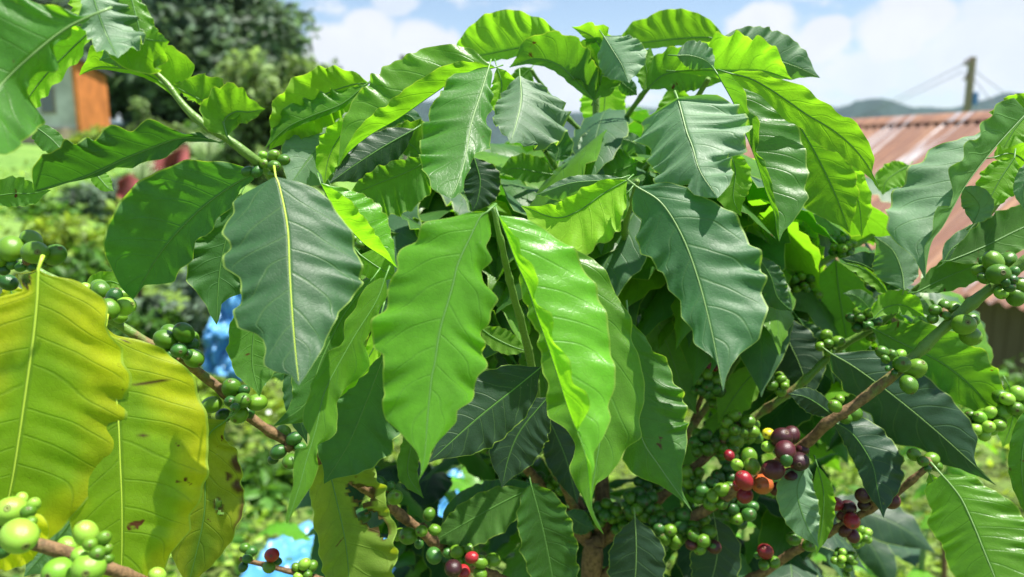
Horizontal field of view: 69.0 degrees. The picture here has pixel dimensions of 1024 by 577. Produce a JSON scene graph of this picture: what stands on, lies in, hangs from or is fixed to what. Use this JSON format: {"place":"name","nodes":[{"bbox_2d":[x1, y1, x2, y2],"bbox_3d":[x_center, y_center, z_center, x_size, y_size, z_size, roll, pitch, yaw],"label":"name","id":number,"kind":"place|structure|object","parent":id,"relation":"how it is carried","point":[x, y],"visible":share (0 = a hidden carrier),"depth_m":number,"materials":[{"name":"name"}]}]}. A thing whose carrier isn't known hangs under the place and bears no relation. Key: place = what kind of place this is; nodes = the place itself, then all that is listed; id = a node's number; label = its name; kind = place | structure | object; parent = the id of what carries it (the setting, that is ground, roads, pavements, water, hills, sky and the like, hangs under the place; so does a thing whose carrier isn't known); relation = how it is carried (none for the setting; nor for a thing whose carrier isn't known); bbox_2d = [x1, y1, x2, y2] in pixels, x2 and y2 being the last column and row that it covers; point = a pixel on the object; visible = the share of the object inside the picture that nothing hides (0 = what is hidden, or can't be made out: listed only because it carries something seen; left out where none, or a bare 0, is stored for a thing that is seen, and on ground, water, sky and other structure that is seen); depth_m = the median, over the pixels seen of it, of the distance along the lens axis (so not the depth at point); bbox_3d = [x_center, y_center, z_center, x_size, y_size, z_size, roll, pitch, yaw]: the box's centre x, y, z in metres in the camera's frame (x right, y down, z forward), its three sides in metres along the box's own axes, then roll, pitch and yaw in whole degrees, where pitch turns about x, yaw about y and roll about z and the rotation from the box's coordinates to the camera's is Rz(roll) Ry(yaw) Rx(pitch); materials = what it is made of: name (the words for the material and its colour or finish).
{"place":"outdoors","nodes":[
{"label":"outdoors","id":0,"kind":"place"},
{"bbox_2d":[125,161,166,180],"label":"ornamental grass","id":1,"kind":"object","parent":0,"point":[142,171],"depth_m":8.51,"materials":[{"name":"green plant"}]},
{"bbox_2d":[185,132,230,160],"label":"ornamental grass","id":2,"kind":"object","parent":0,"point":[204,151],"depth_m":8.09,"materials":[{"name":"green plant"}]},
{"bbox_2d":[0,124,1023,576],"bbox_3d":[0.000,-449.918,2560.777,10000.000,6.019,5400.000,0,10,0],"label":"ground","id":3,"kind":"structure","parent":0,"point":[24,152],"depth_m":4.10,"materials":[{"name":"green plant"}]},
{"bbox_2d":[0,194,82,225],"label":"garden shrub","id":4,"kind":"object","parent":3,"relation":"on","point":[41,206],"visible":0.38,"depth_m":9.41,"materials":[{"name":"green plant"}]},
{"bbox_2d":[31,0,74,13],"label":"shade tree","id":5,"kind":"object","parent":3,"relation":"on","point":[64,4],"visible":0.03,"depth_m":24.76,"materials":[{"name":"green plant"}]},
{"bbox_2d":[20,211,94,276],"bbox_3d":[-4.580,-0.357,7.672,0.828,0.898,0.886,-5,11,-25],"label":"garden shrub","id":6,"kind":"object","parent":3,"relation":"on","point":[61,230],"visible":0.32,"depth_m":7.46,"materials":[{"name":"green plant"}]},
{"bbox_2d":[22,58,112,143],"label":"house","id":7,"kind":"structure","parent":3,"relation":"on","point":[73,101],"depth_m":18.48,"materials":[{"name":"orange"}]},
{"bbox_2d":[40,87,56,113],"bbox_3d":[-11.457,-4.642,18.370,0.360,0.650,0.060,-1,10,-4],"label":"window","id":8,"kind":"structure","parent":7,"relation":"in","point":[48,104],"depth_m":18.36,"materials":[{"name":"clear glass"}]},
{"bbox_2d":[47,239,113,329],"bbox_3d":[-3.219,0.147,5.643,0.610,1.036,0.801,0,10,0],"label":"garden shrub","id":9,"kind":"object","parent":3,"relation":"on","point":[85,261],"visible":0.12,"depth_m":5.50,"materials":[{"name":"green plant"}]},
{"bbox_2d":[52,177,120,222],"bbox_3d":[-5.759,-1.170,10.597,1.101,0.857,1.086,2,10,12],"label":"garden shrub","id":10,"kind":"object","parent":3,"relation":"on","point":[90,194],"visible":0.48,"depth_m":10.27,"materials":[{"name":"green plant"}]},
{"bbox_2d":[67,124,105,143],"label":"garden shrub","id":11,"kind":"object","parent":3,"relation":"on","point":[93,133],"visible":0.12,"depth_m":11.73,"materials":[{"name":"green plant"}]},
{"bbox_2d":[67,197,142,301],"bbox_3d":[-3.632,-0.220,7.121,1.056,1.299,1.219,0,10,0],"label":"garden shrub","id":12,"kind":"object","parent":3,"relation":"on","point":[87,236],"visible":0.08,"depth_m":6.82,"materials":[{"name":"green plant"}]},
{"bbox_2d":[125,96,160,163],"bbox_3d":[-6.903,-2.763,14.139,0.845,1.713,0.792,-7,12,-33],"label":"garden tree","id":13,"kind":"object","parent":3,"relation":"on","point":[141,110],"visible":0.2,"depth_m":13.85,"materials":[{"name":"green plant"}]},
{"bbox_2d":[117,144,188,204],"bbox_3d":[-4.340,-1.374,8.978,0.897,0.744,0.293,-2,10,-9],"label":"red cloth","id":14,"kind":"object","parent":3,"relation":"on","point":[126,184],"visible":0.5,"depth_m":9.01,"materials":[{"name":"red fabric"}]},
{"bbox_2d":[107,300,203,349],"bbox_3d":[-2.394,0.425,4.974,0.577,0.716,0.618,4,11,22],"label":"garden shrub","id":15,"kind":"object","parent":3,"relation":"on","point":[149,325],"visible":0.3,"depth_m":4.78,"materials":[{"name":"green plant"}]},
{"bbox_2d":[134,265,210,353],"bbox_3d":[-2.220,0.243,5.265,0.817,1.036,0.926,6,11,29],"label":"garden shrub","id":16,"kind":"object","parent":3,"relation":"on","point":[195,311],"visible":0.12,"depth_m":4.99,"materials":[{"name":"green plant"}]},
{"bbox_2d":[154,121,201,160],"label":"garden shrub","id":17,"kind":"object","parent":3,"relation":"on","point":[178,127],"visible":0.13,"depth_m":12.46,"materials":[{"name":"green plant"}]},
{"bbox_2d":[50,0,327,127],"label":"shade tree","id":18,"kind":"object","parent":3,"relation":"on","point":[205,36],"visible":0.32,"depth_m":22.36,"materials":[{"name":"green plant"}]},
{"bbox_2d":[182,120,233,159],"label":"garden shrub","id":19,"kind":"object","parent":3,"relation":"on","point":[192,125],"visible":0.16,"depth_m":13.46,"materials":[{"name":"green plant"}]},
{"bbox_2d":[191,366,246,418],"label":"garden shrub","id":20,"kind":"object","parent":3,"relation":"on","point":[204,390],"visible":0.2,"depth_m":4.45,"materials":[{"name":"green plant"}]},
{"bbox_2d":[201,294,241,380],"bbox_3d":[-1.500,0.206,4.024,0.340,0.602,0.290,0,10,0],"label":"blue sheet","id":21,"kind":"object","parent":3,"relation":"on","point":[215,342],"visible":0.32,"depth_m":4.00,"materials":[{"name":"plastic"}]},
{"bbox_2d":[215,445,292,517],"bbox_3d":[-1.216,1.011,3.614,0.505,0.497,0.620,0,10,0],"label":"garden shrub","id":22,"kind":"object","parent":3,"relation":"on","point":[266,483],"visible":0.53,"depth_m":3.49,"materials":[{"name":"green plant"}]},
{"bbox_2d":[211,46,317,187],"bbox_3d":[-5.701,-3.581,17.370,2.921,3.925,3.016,0,10,0],"label":"broadleaf tree","id":23,"kind":"object","parent":3,"relation":"on","point":[260,83],"visible":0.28,"depth_m":16.60,"materials":[{"name":"green plant"}]},
{"bbox_2d":[245,386,285,423],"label":"garden shrub","id":24,"kind":"object","parent":3,"relation":"on","point":[277,409],"visible":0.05,"depth_m":4.56,"materials":[{"name":"green plant"}]},
{"bbox_2d":[240,521,395,576],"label":"blue sheet","id":25,"kind":"object","parent":3,"relation":"on","point":[296,551],"visible":0.17,"depth_m":2.56,"materials":[{"name":"plastic"}]},
{"bbox_2d":[297,48,341,188],"bbox_3d":[-5.229,-4.475,20.245,2.138,3.958,1.996,0,10,0],"label":"broadleaf tree","id":26,"kind":"object","parent":3,"relation":"on","point":[313,63],"visible":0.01,"depth_m":19.96,"materials":[{"name":"green plant"}]},
{"bbox_2d":[256,521,384,559],"bbox_3d":[-0.479,0.935,1.953,0.284,0.674,0.254,8,13,37],"label":"coffee seedling","id":27,"kind":"object","parent":3,"relation":"on","point":[294,531],"visible":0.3,"depth_m":1.89,"materials":[{"name":"green plant"}]},
{"bbox_2d":[449,478,470,490],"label":"coffee seedling","id":28,"kind":"object","parent":3,"relation":"on","point":[459,484],"visible":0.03,"depth_m":2.00,"materials":[{"name":"green plant"}]},
{"bbox_2d":[449,464,482,576],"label":"coffee seedling","id":29,"kind":"object","parent":3,"relation":"on","point":[469,479],"visible":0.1,"depth_m":2.21,"materials":[{"name":"green plant"}]},
{"bbox_2d":[0,159,960,406],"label":"undergrowth","id":30,"kind":"object","parent":3,"relation":"on","point":[6,232],"visible":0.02,"depth_m":10.95,"materials":[{"name":"green plant"}]},
{"bbox_2d":[0,0,1023,576],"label":"coffee bush","id":31,"kind":"object","parent":3,"relation":"on","point":[454,290],"visible":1,"depth_m":0.50,"materials":[{"name":"green plant"}]},
{"bbox_2d":[0,270,1023,576],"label":"weeds","id":32,"kind":"object","parent":3,"relation":"on","point":[238,554],"visible":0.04,"depth_m":3.57,"materials":[{"name":"green plant"}]},
{"bbox_2d":[438,469,463,516],"bbox_3d":[-0.168,0.877,3.246,0.622,0.112,0.504,-4,11,-22],"label":"blue sheet","id":33,"kind":"object","parent":32,"relation":"on","point":[443,505],"visible":0.02,"depth_m":3.12,"materials":[{"name":"plastic"}]},
{"bbox_2d":[11,303,1023,576],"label":"ground cover","id":34,"kind":"object","parent":3,"relation":"on","point":[243,527],"visible":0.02,"depth_m":3.34,"materials":[{"name":"green plant"}]},
{"bbox_2d":[733,522,755,539],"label":"coffee seedling","id":35,"kind":"object","parent":3,"relation":"on","point":[749,525],"visible":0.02,"depth_m":1.89,"materials":[{"name":"green plant"}]},
{"bbox_2d":[810,553,874,575],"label":"coffee seedling","id":36,"kind":"object","parent":3,"relation":"on","point":[818,557],"visible":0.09,"depth_m":1.68,"materials":[{"name":"green plant"}]},
{"bbox_2d":[744,110,1023,407],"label":"shed","id":37,"kind":"structure","parent":3,"relation":"on","point":[909,139],"depth_m":12.37,"materials":[{"name":"metal"}]},
{"bbox_2d":[888,512,931,576],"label":"coffee seedling","id":38,"kind":"object","parent":3,"relation":"on","point":[914,557],"visible":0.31,"depth_m":1.51,"materials":[{"name":"green plant"}]},
{"bbox_2d":[900,370,1010,576],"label":"coffee seedling","id":39,"kind":"object","parent":3,"relation":"on","point":[919,492],"visible":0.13,"depth_m":2.44,"materials":[{"name":"green plant"}]},
{"bbox_2d":[963,57,978,111],"bbox_3d":[20.698,-6.162,34.145,0.640,8.581,0.420,0,10,0],"label":"utility pole","id":40,"kind":"object","parent":3,"relation":"on","point":[970,98],"visible":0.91,"depth_m":33.55,"materials":[{"name":"concrete"}]},
{"bbox_2d":[853,64,962,118],"bbox_3d":[26.125,-15.574,77.015,0.034,4.476,87.272,1,10,7],"label":"wire","id":41,"kind":"object","parent":40,"relation":"attached to","point":[911,90],"visible":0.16,"depth_m":39.24,"materials":[{"name":"grey metal"}]},
{"bbox_2d":[863,71,963,117],"bbox_3d":[24.674,-14.970,77.007,0.034,5.014,86.844,1,10,5],"label":"wire","id":42,"kind":"object","parent":40,"relation":"attached to","point":[916,93],"visible":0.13,"depth_m":38.63,"materials":[{"name":"grey metal"}]},
{"bbox_2d":[974,79,994,105],"bbox_3d":[20.741,-8.394,32.499,0.034,2.508,3.507,0,10,3],"label":"wire","id":43,"kind":"object","parent":40,"relation":"attached to","point":[984,92],"visible":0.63,"depth_m":32.69,"materials":[{"name":"grey metal"}]},
{"bbox_2d":[975,71,1008,95],"bbox_3d":[35.722,-11.348,47.090,39.675,2.301,0.033,-9,13,-41],"label":"wire","id":44,"kind":"object","parent":40,"relation":"attached to","point":[991,83],"visible":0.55,"depth_m":36.27,"materials":[{"name":"grey metal"}]},
{"bbox_2d":[1002,373,1023,389],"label":"garden shrub","id":45,"kind":"object","parent":3,"relation":"on","point":[1018,381],"visible":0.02,"depth_m":7.52,"materials":[{"name":"green plant"}]},
{"bbox_2d":[110,106,941,123],"bbox_3d":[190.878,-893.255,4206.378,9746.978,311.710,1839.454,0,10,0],"label":"distant hills","id":46,"kind":"structure","parent":0,"point":[650,113],"depth_m":4050.02,"materials":[{"name":"green plant"}]},
{"bbox_2d":[111,0,1023,120],"label":"sky","id":47,"kind":"structure","parent":0,"point":[858,50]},
{"bbox_2d":[413,92,1015,143],"bbox_3d":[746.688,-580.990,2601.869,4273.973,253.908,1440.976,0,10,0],"label":"hills","id":48,"kind":"structure","parent":0,"point":[854,109],"depth_m":2418.96,"materials":[{"name":"green plant"}]}
]}

